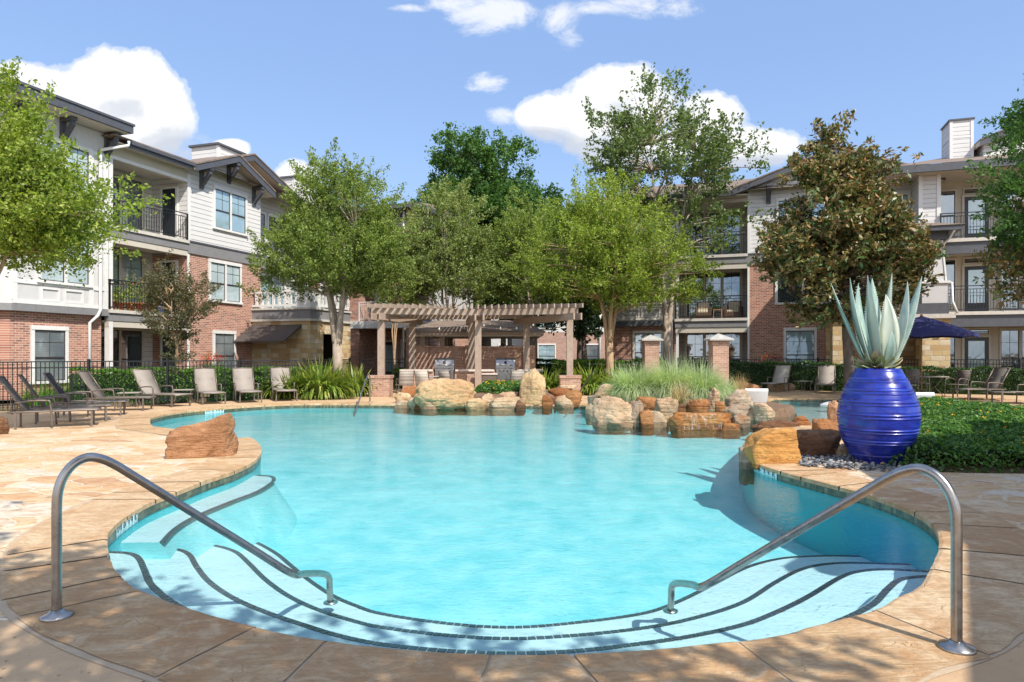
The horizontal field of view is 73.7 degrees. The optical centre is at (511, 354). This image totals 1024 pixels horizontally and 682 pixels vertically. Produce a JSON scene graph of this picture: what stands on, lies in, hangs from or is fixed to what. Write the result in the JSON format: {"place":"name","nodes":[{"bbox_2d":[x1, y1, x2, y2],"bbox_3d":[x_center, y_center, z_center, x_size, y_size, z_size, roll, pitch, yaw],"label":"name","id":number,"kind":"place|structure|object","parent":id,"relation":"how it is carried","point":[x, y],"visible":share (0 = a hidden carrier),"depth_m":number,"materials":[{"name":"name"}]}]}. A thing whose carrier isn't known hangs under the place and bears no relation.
{"place":"outdoors","nodes":[
{"label":"outdoors","id":0,"kind":"place"},
{"bbox_2d":[131,248,222,401],"bbox_3d":[-10.942,-0.965,22.617,2.943,5.042,2.518,0,0,0],"label":"crape myrtle","id":1,"kind":"object","parent":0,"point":[175,294],"visible":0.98,"depth_m":22.30,"materials":[{"name":"green plant"}]},
{"bbox_2d":[0,381,1011,410],"bbox_3d":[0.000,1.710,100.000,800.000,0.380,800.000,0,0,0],"label":"ground","id":2,"kind":"structure","parent":0,"point":[5,408],"depth_m":23.80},
{"bbox_2d":[68,365,199,403],"bbox_3d":[-11.965,0.949,21.806,3.691,1.281,1.172,0,0,-41],"label":"hedge","id":3,"kind":"object","parent":2,"relation":"on","point":[160,378],"visible":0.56,"depth_m":21.30,"materials":[{"name":"green plant"}]},
{"bbox_2d":[0,75,346,399],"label":"apartment building","id":4,"kind":"structure","parent":2,"relation":"on","point":[225,196],"depth_m":26.78,"materials":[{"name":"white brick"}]},
{"bbox_2d":[29,325,68,383],"bbox_3d":[-15.045,0.000,22.239,0.110,1.876,1.330,0,0,18],"label":"window","id":5,"kind":"structure","parent":4,"relation":"in","point":[47,343],"depth_m":22.21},
{"bbox_2d":[37,135,91,197],"bbox_3d":[-14.721,-6.150,22.516,0.110,1.776,1.960,0,0,18],"label":"window","id":6,"kind":"structure","parent":4,"relation":"in","point":[77,151],"depth_m":23.02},
{"bbox_2d":[36,240,93,287],"bbox_3d":[-14.721,-3.190,22.516,0.110,1.796,1.960,0,0,18],"label":"window","id":7,"kind":"structure","parent":4,"relation":"in","point":[58,279],"depth_m":22.63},
{"bbox_2d":[101,326,144,369],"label":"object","id":8,"kind":"structure","parent":4,"relation":"in","point":[128,343],"depth_m":26.90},
{"bbox_2d":[113,248,144,310],"bbox_3d":[-15.273,-2.925,26.581,0.095,2.326,2.270,0,0,18],"label":"window","id":9,"kind":"structure","parent":4,"relation":"in","point":[120,267],"depth_m":26.94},
{"bbox_2d":[113,170,144,230],"bbox_3d":[-15.273,-5.925,26.581,0.095,2.326,2.270,0,0,18],"label":"window","id":10,"kind":"structure","parent":4,"relation":"in","point":[136,180],"depth_m":27.07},
{"bbox_2d":[160,186,177,237],"bbox_3d":[-13.952,-5.730,27.777,0.880,2.220,0.090,0,0,18],"label":"door","id":11,"kind":"structure","parent":4,"relation":"in","point":[173,204],"depth_m":27.78,"materials":[{"name":"glass"}]},
{"bbox_2d":[212,330,235,371],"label":"window","id":12,"kind":"structure","parent":4,"relation":"in","point":[222,341],"depth_m":29.50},
{"bbox_2d":[208,258,242,304],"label":"window","id":13,"kind":"structure","parent":4,"relation":"in","point":[227,273],"depth_m":29.55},
{"bbox_2d":[212,185,248,236],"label":"window","id":14,"kind":"structure","parent":4,"relation":"in","point":[230,207],"depth_m":29.76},
{"bbox_2d":[233,288,352,375],"bbox_3d":[-10.204,-0.770,31.756,3.600,4.340,4.650,0,0,18],"label":"stone porch","id":15,"kind":"object","parent":4,"relation":"attached to","point":[300,331],"visible":0.54,"depth_m":30.66,"materials":[{"name":"stone"}]},
{"bbox_2d":[0,358,350,407],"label":"metal fence","id":16,"kind":"object","parent":2,"relation":"on","point":[167,366],"visible":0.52,"depth_m":21.07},
{"bbox_2d":[208,364,331,399],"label":"hedge","id":17,"kind":"object","parent":2,"relation":"on","point":[265,375],"visible":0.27,"depth_m":23.67,"materials":[{"name":"green plant"}]},
{"bbox_2d":[234,137,434,375],"bbox_3d":[-6.703,-3.210,25.926,6.676,9.532,6.326,0,0,-33],"label":"crape myrtle","id":18,"kind":"object","parent":2,"relation":"on","point":[354,252],"visible":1,"depth_m":25.01,"materials":[{"name":"green plant"}]},
{"bbox_2d":[375,273,421,371],"bbox_3d":[-5.284,-1.214,31.558,2.201,5.534,2.559,0,0,-13],"label":"young tree","id":19,"kind":"object","parent":2,"relation":"on","point":[401,294],"visible":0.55,"depth_m":31.30,"materials":[{"name":"green plant"}]},
{"bbox_2d":[331,202,478,379],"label":"brick wing","id":20,"kind":"structure","parent":2,"relation":"on","point":[363,335],"depth_m":37.12,"materials":[{"name":"brick"}]},
{"bbox_2d":[385,340,397,374],"bbox_3d":[-6.805,0.295,37.768,1.080,2.170,0.080,0,0,18],"label":"door","id":21,"kind":"structure","parent":20,"relation":"in","point":[388,343],"depth_m":37.74,"materials":[{"name":"glass"}]},
{"bbox_2d":[367,174,514,345],"bbox_3d":[-3.508,-3.551,32.902,7.415,10.218,6.032,0,0,0],"label":"crape myrtle","id":22,"kind":"object","parent":2,"relation":"on","point":[444,253],"visible":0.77,"depth_m":32.12,"materials":[{"name":"green plant"}]},
{"bbox_2d":[410,121,570,345],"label":"oak tree","id":23,"kind":"object","parent":2,"relation":"on","point":[490,175],"visible":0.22,"depth_m":44.09,"materials":[{"name":"green plant"}]},
{"bbox_2d":[0,388,1023,681],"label":"patio deck","id":24,"kind":"structure","parent":2,"relation":"on","point":[38,456],"depth_m":8.14,"materials":[{"name":"stone"}]},
{"bbox_2d":[0,375,100,429],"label":"sun lounger","id":25,"kind":"object","parent":24,"relation":"on","point":[19,401],"visible":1,"depth_m":14.05,"materials":[{"name":"fabric"}]},
{"bbox_2d":[18,374,112,423],"bbox_3d":[-9.957,0.964,15.283,1.752,1.072,0.718,0,0,-32],"label":"sun lounger","id":26,"kind":"object","parent":24,"relation":"on","point":[43,405],"visible":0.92,"depth_m":15.14,"materials":[{"name":"grey metal"}]},
{"bbox_2d":[43,372,129,417],"bbox_3d":[-10.425,0.964,16.786,1.752,1.072,0.718,0,0,-23],"label":"sun lounger","id":27,"kind":"object","parent":24,"relation":"on","point":[54,383],"visible":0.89,"depth_m":16.66,"materials":[{"name":"fabric"}]},
{"bbox_2d":[0,56,174,290],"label":"crape myrtle","id":28,"kind":"object","parent":24,"relation":"on","point":[37,207],"visible":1,"depth_m":12.19,"materials":[{"name":"green plant"}]},
{"bbox_2d":[77,370,155,411],"bbox_3d":[-10.628,0.964,18.405,1.752,1.072,0.718,0,0,-10],"label":"sun lounger","id":29,"kind":"object","parent":24,"relation":"on","point":[95,389],"visible":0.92,"depth_m":18.23,"materials":[{"name":"fabric"}]},
{"bbox_2d":[132,369,192,406],"bbox_3d":[-10.269,0.964,20.044,1.752,1.072,0.718,0,0,23],"label":"sun lounger","id":30,"kind":"object","parent":24,"relation":"on","point":[146,383],"visible":0.99,"depth_m":20.20,"materials":[{"name":"fabric"}]},
{"bbox_2d":[165,412,238,458],"bbox_3d":[-4.546,1.227,10.053,0.938,0.785,0.583,0,0,0],"label":"boulder","id":31,"kind":"object","parent":24,"relation":"on","point":[216,437],"visible":0.77,"depth_m":9.86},
{"bbox_2d":[193,368,225,404],"bbox_3d":[-9.409,0.964,21.231,0.718,1.072,1.752,0,0,-34],"label":"sun lounger","id":32,"kind":"object","parent":24,"relation":"on","point":[205,381],"visible":1,"depth_m":21.70,"materials":[{"name":"fabric"}]},
{"bbox_2d":[232,367,261,402],"bbox_3d":[-8.506,0.964,21.895,0.718,1.072,1.752,0,0,-30],"label":"sun lounger","id":33,"kind":"object","parent":24,"relation":"on","point":[243,380],"visible":1,"depth_m":22.39,"materials":[{"name":"fabric"}]},
{"bbox_2d":[255,366,308,399],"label":"flax lily","id":34,"kind":"object","parent":24,"relation":"on","point":[281,395],"visible":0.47,"depth_m":22.99,"materials":[{"name":"green plant"}]},
{"bbox_2d":[270,367,297,401],"bbox_3d":[-7.565,0.964,22.600,0.718,1.072,1.752,0,0,-26],"label":"sun lounger","id":35,"kind":"object","parent":24,"relation":"on","point":[276,371],"visible":0.93,"depth_m":23.08,"materials":[{"name":"fabric"}]},
{"bbox_2d":[282,356,363,399],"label":"flax lily","id":36,"kind":"object","parent":24,"relation":"on","point":[318,386],"visible":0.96,"depth_m":22.79,"materials":[{"name":"green plant"}]},
{"bbox_2d":[339,362,374,397],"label":"flax lily","id":37,"kind":"object","parent":24,"relation":"on","point":[358,380],"visible":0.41,"depth_m":24.26,"materials":[{"name":"green plant"}]},
{"bbox_2d":[400,369,542,388],"bbox_3d":[-1.550,1.035,26.575,5.500,0.930,0.910,0,0,0],"label":"kitchen counter","id":38,"kind":"object","parent":24,"relation":"on","point":[466,375],"visible":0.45,"depth_m":26.20,"materials":[{"name":"stone"}]},
{"bbox_2d":[435,358,454,378],"bbox_3d":[-2.600,0.586,26.462,0.740,0.928,0.675,0,0,0],"label":"gas grill","id":39,"kind":"object","parent":38,"relation":"in","point":[444,363],"visible":0.68,"depth_m":26.23,"materials":[{"name":"silver metal"}]},
{"bbox_2d":[496,358,514,380],"bbox_3d":[-0.250,0.586,26.462,0.740,0.928,0.675,0,0,0],"label":"gas grill","id":40,"kind":"object","parent":38,"relation":"in","point":[505,366],"visible":0.87,"depth_m":26.20,"materials":[{"name":"silver metal"}]},
{"bbox_2d":[367,303,582,396],"bbox_3d":[-1.301,-0.163,26.758,7.664,3.325,5.463,0,0,0],"label":"pergola","id":41,"kind":"object","parent":24,"relation":"on","point":[415,314],"visible":0.94,"depth_m":24.93,"materials":[{"name":"beige wood"}]},
{"bbox_2d":[404,320,545,370],"bbox_3d":[-1.575,-0.030,31.200,6.050,3.060,4.600,0,0,0],"label":"gazebo","id":42,"kind":"object","parent":24,"relation":"on","point":[426,355],"visible":0.57,"depth_m":29.30,"materials":[{"name":"beige brick"}]},
{"bbox_2d":[0,397,1023,681],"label":"pool coping","id":43,"kind":"object","parent":24,"relation":"on","point":[142,631],"visible":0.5,"depth_m":3.68,"materials":[{"name":"stone"}]},
{"bbox_2d":[38,453,337,621],"bbox_3d":[-1.949,1.356,4.777,0.439,1.558,2.348,0,0,29],"label":"handrail","id":44,"kind":"object","parent":43,"relation":"on","point":[57,612],"visible":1,"depth_m":4.08,"materials":[{"name":"silver metal"}]},
{"bbox_2d":[0,397,1023,681],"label":"coping grout","id":45,"kind":"object","parent":43,"relation":"on","point":[14,615],"visible":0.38,"depth_m":3.55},
{"bbox_2d":[663,464,976,655],"bbox_3d":[1.658,1.347,4.455,0.420,1.539,2.468,0,0,-25],"label":"handrail","id":46,"kind":"object","parent":43,"relation":"on","point":[955,643],"visible":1,"depth_m":3.60,"materials":[{"name":"silver metal"}]},
{"bbox_2d":[474,389,581,400],"bbox_3d":[-0.100,1.330,22.200,4.800,0.380,2.600,0,0,0],"label":"soil mound","id":47,"kind":"object","parent":24,"relation":"on","point":[480,395],"visible":0.09,"depth_m":21.19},
{"bbox_2d":[474,380,520,393],"bbox_3d":[-0.067,1.038,22.343,2.408,0.490,2.546,0,0,0],"label":"lantana bed","id":48,"kind":"object","parent":47,"relation":"on","point":[489,386],"visible":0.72,"depth_m":21.41,"materials":[{"name":"green plant"}]},
{"bbox_2d":[573,363,607,395],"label":"flax lily","id":49,"kind":"object","parent":24,"relation":"on","point":[588,389],"visible":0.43,"depth_m":25.22,"materials":[{"name":"green plant"}]},
{"bbox_2d":[739,446,753,485],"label":"rock","id":50,"kind":"object","parent":24,"relation":"on","point":[744,463],"visible":0.76,"depth_m":9.52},
{"bbox_2d":[744,427,800,469],"bbox_3d":[3.627,1.322,9.575,0.761,0.596,0.570,0,0,0],"label":"rock","id":51,"kind":"object","parent":24,"relation":"on","point":[771,446],"visible":0.85,"depth_m":9.35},
{"bbox_2d":[760,365,791,391],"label":"sun lounger","id":52,"kind":"object","parent":24,"relation":"on","point":[781,374],"visible":0.98,"depth_m":28.27,"materials":[{"name":"fabric"}]},
{"bbox_2d":[797,429,841,456],"bbox_3d":[4.525,1.298,10.065,0.714,0.405,0.397,0,0,0],"label":"rock","id":53,"kind":"object","parent":24,"relation":"on","point":[823,442],"visible":0.67,"depth_m":9.93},
{"bbox_2d":[814,365,835,393],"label":"sun lounger","id":54,"kind":"object","parent":24,"relation":"on","point":[826,374],"visible":1,"depth_m":27.56,"materials":[{"name":"fabric"}]},
{"bbox_2d":[798,452,919,471],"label":"river pebbles","id":55,"kind":"object","parent":24,"relation":"on","point":[838,461],"visible":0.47,"depth_m":9.14,"materials":[{"name":"gravel"}]},
{"bbox_2d":[836,368,921,465],"bbox_3d":[5.053,0.838,9.420,1.047,1.324,1.046,0,0,0],"label":"urn planter","id":56,"kind":"object","parent":24,"relation":"on","point":[879,414],"visible":0.94,"depth_m":9.06,"materials":[{"name":"ceramic"}]},
{"bbox_2d":[831,275,921,368],"bbox_3d":[5.073,-0.452,9.502,0.969,1.405,0.888,0,0,-43],"label":"agave","id":57,"kind":"object","parent":56,"relation":"on","point":[882,339],"visible":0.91,"depth_m":9.31,"materials":[{"name":"green plant"}]},
{"bbox_2d":[909,313,979,391],"bbox_3d":[14.640,0.010,24.400,3.211,2.980,3.211,0,0,-37],"label":"patio umbrella","id":58,"kind":"object","parent":24,"relation":"on","point":[923,327],"visible":0.61,"depth_m":23.27,"materials":[{"name":"blue fabric"}]},
{"bbox_2d":[885,396,1023,473],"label":"lantana bed","id":59,"kind":"object","parent":24,"relation":"on","point":[960,435],"visible":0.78,"depth_m":9.62,"materials":[{"name":"green plant"}]},
{"bbox_2d":[950,367,1010,399],"bbox_3d":[15.749,0.964,22.976,1.752,1.072,0.718,0,0,-9],"label":"sun lounger","id":60,"kind":"object","parent":24,"relation":"on","point":[995,380],"visible":0.97,"depth_m":23.02,"materials":[{"name":"fabric"}]},
{"bbox_2d":[470,185,577,363],"bbox_3d":[0.685,-3.435,33.891,5.926,9.994,5.673,0,0,-35],"label":"crape myrtle","id":61,"kind":"object","parent":2,"relation":"on","point":[518,219],"visible":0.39,"depth_m":33.10,"materials":[{"name":"green plant"}]},
{"bbox_2d":[535,263,617,363],"bbox_3d":[3.402,-1.500,33.052,3.672,6.115,3.832,0,0,32],"label":"magnolia tree","id":62,"kind":"object","parent":2,"relation":"on","point":[582,327],"visible":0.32,"depth_m":32.63,"materials":[{"name":"green plant"}]},
{"bbox_2d":[551,358,666,386],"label":"hedge","id":63,"kind":"object","parent":2,"relation":"on","point":[561,364],"visible":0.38,"depth_m":28.53,"materials":[{"name":"green plant"}]},
{"bbox_2d":[497,152,726,377],"bbox_3d":[3.935,-3.114,27.501,9.070,9.339,6.392,0,0,0],"label":"crape myrtle","id":64,"kind":"object","parent":2,"relation":"on","point":[613,244],"visible":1,"depth_m":26.56,"materials":[{"name":"green plant"}]},
{"bbox_2d":[581,62,776,370],"bbox_3d":[7.169,-5.724,30.281,8.004,14.559,7.369,0,0,37],"label":"maple tree","id":65,"kind":"object","parent":2,"relation":"on","point":[641,133],"visible":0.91,"depth_m":29.69,"materials":[{"name":"green plant"}]},
{"bbox_2d":[701,360,843,391],"bbox_3d":[11.133,0.883,28.975,6.129,1.389,1.822,0,0,11],"label":"hedge","id":66,"kind":"object","parent":2,"relation":"on","point":[757,373],"visible":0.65,"depth_m":28.73,"materials":[{"name":"green plant"}]},
{"bbox_2d":[590,117,1023,373],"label":"apartment building","id":67,"kind":"structure","parent":2,"relation":"on","point":[941,193],"depth_m":30.96,"materials":[{"name":"red brick"}]},
{"bbox_2d":[633,330,662,364],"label":"window","id":68,"kind":"structure","parent":67,"relation":"in","point":[637,345],"depth_m":33.80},
{"bbox_2d":[685,332,741,373],"bbox_3d":[10.077,-0.010,34.195,2.770,2.356,0.095,0,0,18],"label":"window","id":69,"kind":"structure","parent":67,"relation":"in","point":[695,347],"depth_m":34.37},
{"bbox_2d":[685,270,741,317],"bbox_3d":[10.077,-3.040,34.195,2.770,2.356,0.095,0,0,18],"label":"window","id":70,"kind":"structure","parent":67,"relation":"in","point":[731,283],"depth_m":34.12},
{"bbox_2d":[685,209,741,255],"bbox_3d":[10.077,-6.040,34.195,2.770,2.355,0.095,0,0,18],"label":"window","id":71,"kind":"structure","parent":67,"relation":"in","point":[737,245],"depth_m":34.14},
{"bbox_2d":[783,327,816,366],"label":"window","id":72,"kind":"structure","parent":67,"relation":"in","point":[801,343],"depth_m":31.28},
{"bbox_2d":[774,272,830,304],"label":"window","id":73,"kind":"structure","parent":67,"relation":"in","point":[781,295],"depth_m":31.45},
{"bbox_2d":[941,189,956,235],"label":"window","id":74,"kind":"structure","parent":67,"relation":"in","point":[949,196],"depth_m":29.73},
{"bbox_2d":[945,258,956,305],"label":"window","id":75,"kind":"structure","parent":67,"relation":"in","point":[951,263],"depth_m":29.68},
{"bbox_2d":[962,335,990,371],"bbox_3d":[19.995,0.220,29.398,1.080,2.120,0.080,0,0,18],"label":"door","id":76,"kind":"structure","parent":67,"relation":"in","point":[972,347],"depth_m":29.39,"materials":[{"name":"glass"}]},
{"bbox_2d":[962,264,990,311],"bbox_3d":[19.988,-2.840,29.394,1.080,2.120,0.090,0,0,18],"label":"door","id":77,"kind":"structure","parent":67,"relation":"in","point":[968,270],"depth_m":29.41,"materials":[{"name":"glass"}]},
{"bbox_2d":[962,194,990,237],"bbox_3d":[19.988,-5.840,29.394,1.080,2.120,0.090,0,0,18],"label":"door","id":78,"kind":"structure","parent":67,"relation":"in","point":[967,204],"depth_m":29.43,"materials":[{"name":"glass"}]},
{"bbox_2d":[999,328,1023,371],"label":"window","id":79,"kind":"structure","parent":67,"relation":"in","point":[1011,340],"depth_m":29.00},
{"bbox_2d":[747,109,950,387],"bbox_3d":[11.688,-3.617,24.412,6.528,10.359,5.246,0,0,0],"label":"magnolia tree","id":80,"kind":"object","parent":2,"relation":"on","point":[857,228],"visible":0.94,"depth_m":23.52,"materials":[{"name":"green plant"}]},
{"bbox_2d":[677,358,1023,371],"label":"metal fence","id":81,"kind":"object","parent":2,"relation":"on","point":[1020,364],"visible":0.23,"depth_m":27.25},
{"bbox_2d":[901,365,1023,395],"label":"hedge","id":82,"kind":"object","parent":2,"relation":"on","point":[1012,381],"visible":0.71,"depth_m":25.86,"materials":[{"name":"green plant"}]},
{"bbox_2d":[963,73,1023,269],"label":"oak tree","id":83,"kind":"object","parent":2,"relation":"on","point":[1010,181],"visible":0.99,"depth_m":18.92,"materials":[{"name":"green plant"}]},
{"bbox_2d":[970,171,1023,310],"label":"magnolia tree","id":84,"kind":"object","parent":2,"relation":"on","point":[1016,264],"visible":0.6,"depth_m":19.95,"materials":[{"name":"green plant"}]},
{"bbox_2d":[0,0,1023,208],"label":"sky","id":85,"kind":"structure","parent":0,"point":[273,80],"materials":[{"name":"blue"}]},
{"bbox_2d":[124,401,905,555],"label":"pool water","id":86,"kind":"structure","parent":0,"point":[282,412],"depth_m":14.03,"materials":[{"name":"liquid"}]},
{"bbox_2d":[685,399,709,412],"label":"rock","id":87,"kind":"object","parent":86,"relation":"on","point":[694,406],"visible":0.71,"depth_m":15.82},
{"bbox_2d":[107,553,925,620],"bbox_3d":[-0.118,1.700,3.760,9.127,0.001,4.320,0,0,0],"label":"pool step","id":88,"kind":"object","parent":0,"point":[126,567],"visible":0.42,"depth_m":5.12,"materials":[{"name":"paint"}]},
{"bbox_2d":[108,402,937,569],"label":"pool wall","id":89,"kind":"structure","parent":0,"point":[914,546],"depth_m":7.78,"materials":[{"name":"paint"}]},
{"bbox_2d":[108,399,940,548],"bbox_3d":[1.603,1.583,17.669,17.522,0.095,26.144,0,0,37],"label":"waterline tile","id":90,"kind":"object","parent":89,"relation":"attached to","point":[865,501],"visible":0.26,"depth_m":7.99,"materials":[{"name":"tile"}]},
{"bbox_2d":[151,405,914,625],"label":"pool floor","id":91,"kind":"structure","parent":0,"point":[457,562],"depth_m":9.22,"materials":[{"name":"paint"}]},
{"bbox_2d":[121,479,296,558],"bbox_3d":[-4.430,2.175,8.167,3.540,0.930,3.998,0,0,0],"label":"bench riser","id":92,"kind":"object","parent":91,"relation":"on","point":[273,527],"visible":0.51,"depth_m":7.90,"materials":[{"name":"paint"}]},
{"bbox_2d":[106,476,270,542],"bbox_3d":[-4.705,1.710,8.051,2.990,0.001,3.766,0,0,0],"label":"pool bench","id":93,"kind":"object","parent":92,"relation":"on","point":[157,530],"visible":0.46,"depth_m":7.35,"materials":[{"name":"paint"}]},
{"bbox_2d":[414,378,475,413],"bbox_3d":[-1.951,1.241,20.138,1.804,1.098,1.073,0,0,0],"label":"boulder","id":94,"kind":"object","parent":91,"relation":"on","point":[446,394],"visible":0.84,"depth_m":19.75,"materials":[{"name":"beige stone"}]},
{"bbox_2d":[488,396,520,415],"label":"boulder","id":95,"kind":"object","parent":91,"relation":"on","point":[505,403],"visible":0.68,"depth_m":19.69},
{"bbox_2d":[519,368,545,409],"bbox_3d":[0.594,1.096,20.808,0.878,1.387,0.713,0,0,0],"label":"boulder","id":96,"kind":"object","parent":91,"relation":"on","point":[532,391],"visible":0.66,"depth_m":20.56,"materials":[{"name":"beige stone"}]},
{"bbox_2d":[144,550,928,654],"bbox_3d":[-0.056,1.870,4.149,9.814,0.001,5.099,0,0,0],"label":"pool step","id":97,"kind":"object","parent":91,"relation":"on","point":[178,578],"visible":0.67,"depth_m":5.05,"materials":[{"name":"paint"}]},
{"bbox_2d":[240,544,870,636],"bbox_3d":[0.198,2.210,4.980,10.396,0.001,6.760,0,0,0],"label":"pool step","id":98,"kind":"object","parent":91,"relation":"on","point":[739,586],"visible":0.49,"depth_m":6.06,"materials":[{"name":"paint"}]},
{"bbox_2d":[109,475,929,654],"bbox_3d":[-0.358,1.952,6.233,8.134,0.514,4.861,0,0,16],"label":"step tile band","id":99,"kind":"object","parent":98,"relation":"on","point":[874,602],"visible":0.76,"depth_m":5.26,"materials":[{"name":"tile"}]},
{"bbox_2d":[197,546,916,651],"bbox_3d":[0.219,2.040,4.528,9.939,0.001,5.855,0,0,0],"label":"pool step","id":100,"kind":"object","parent":91,"relation":"on","point":[232,573],"visible":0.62,"depth_m":5.36,"materials":[{"name":"paint"}]},
{"bbox_2d":[589,396,633,433],"bbox_3d":[2.255,1.354,15.288,1.022,0.873,0.752,0,0,0],"label":"boulder","id":101,"kind":"object","parent":91,"relation":"on","point":[610,412],"visible":0.85,"depth_m":15.06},
{"bbox_2d":[654,397,678,431],"bbox_3d":[3.557,1.378,15.775,0.527,0.824,0.422,0,0,0],"label":"rock","id":102,"kind":"object","parent":91,"relation":"on","point":[666,409],"visible":0.52,"depth_m":15.61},
{"bbox_2d":[661,377,704,404],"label":"dry grass","id":103,"kind":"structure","parent":102,"relation":"on","point":[681,396],"depth_m":15.80,"materials":[{"name":"beige plant"}]},
{"bbox_2d":[673,412,731,437],"bbox_3d":[4.148,1.518,14.741,1.302,0.546,0.515,0,0,0],"label":"boulder","id":104,"kind":"object","parent":91,"relation":"on","point":[709,421],"visible":0.62,"depth_m":14.54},
{"bbox_2d":[627,401,796,421],"bbox_3d":[5.350,1.990,19.600,5.700,1.220,6.000,0,0,0],"label":"soil mound","id":105,"kind":"object","parent":91,"relation":"on","point":[783,410],"visible":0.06,"depth_m":17.86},
{"bbox_2d":[597,358,663,400],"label":"ornamental grass","id":106,"kind":"object","parent":105,"relation":"on","point":[629,387],"depth_m":18.15,"materials":[{"name":"green plant"}]},
{"bbox_2d":[636,351,707,399],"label":"ornamental grass","id":107,"kind":"object","parent":105,"relation":"on","point":[664,377],"depth_m":17.83,"materials":[{"name":"green plant"}]},
{"bbox_2d":[656,358,743,402],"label":"ornamental grass","id":108,"kind":"object","parent":105,"relation":"on","point":[710,381],"depth_m":17.48,"materials":[{"name":"green plant"}]},
{"bbox_2d":[724,389,753,407],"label":"rock","id":109,"kind":"object","parent":105,"relation":"on","point":[736,396],"visible":0.76,"depth_m":16.23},
{"bbox_2d":[752,403,774,423],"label":"rock","id":110,"kind":"object","parent":91,"relation":"on","point":[763,412],"visible":0.77,"depth_m":15.34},
{"bbox_2d":[750,420,800,432],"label":"boulder","id":111,"kind":"object","parent":91,"relation":"on","point":[759,426],"visible":0.47,"depth_m":13.99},
{"bbox_2d":[491,314,604,364],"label":"apartment building","id":112,"kind":"structure","parent":0,"point":[550,346],"depth_m":63.90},
{"bbox_2d":[638,335,663,378],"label":"brick pillar","id":113,"kind":"structure","parent":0,"point":[650,346],"depth_m":26.72,"materials":[{"name":"brick"}]},
{"bbox_2d":[703,333,733,384],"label":"brick pillar","id":114,"kind":"structure","parent":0,"point":[718,346],"depth_m":23.23,"materials":[{"name":"brick"}]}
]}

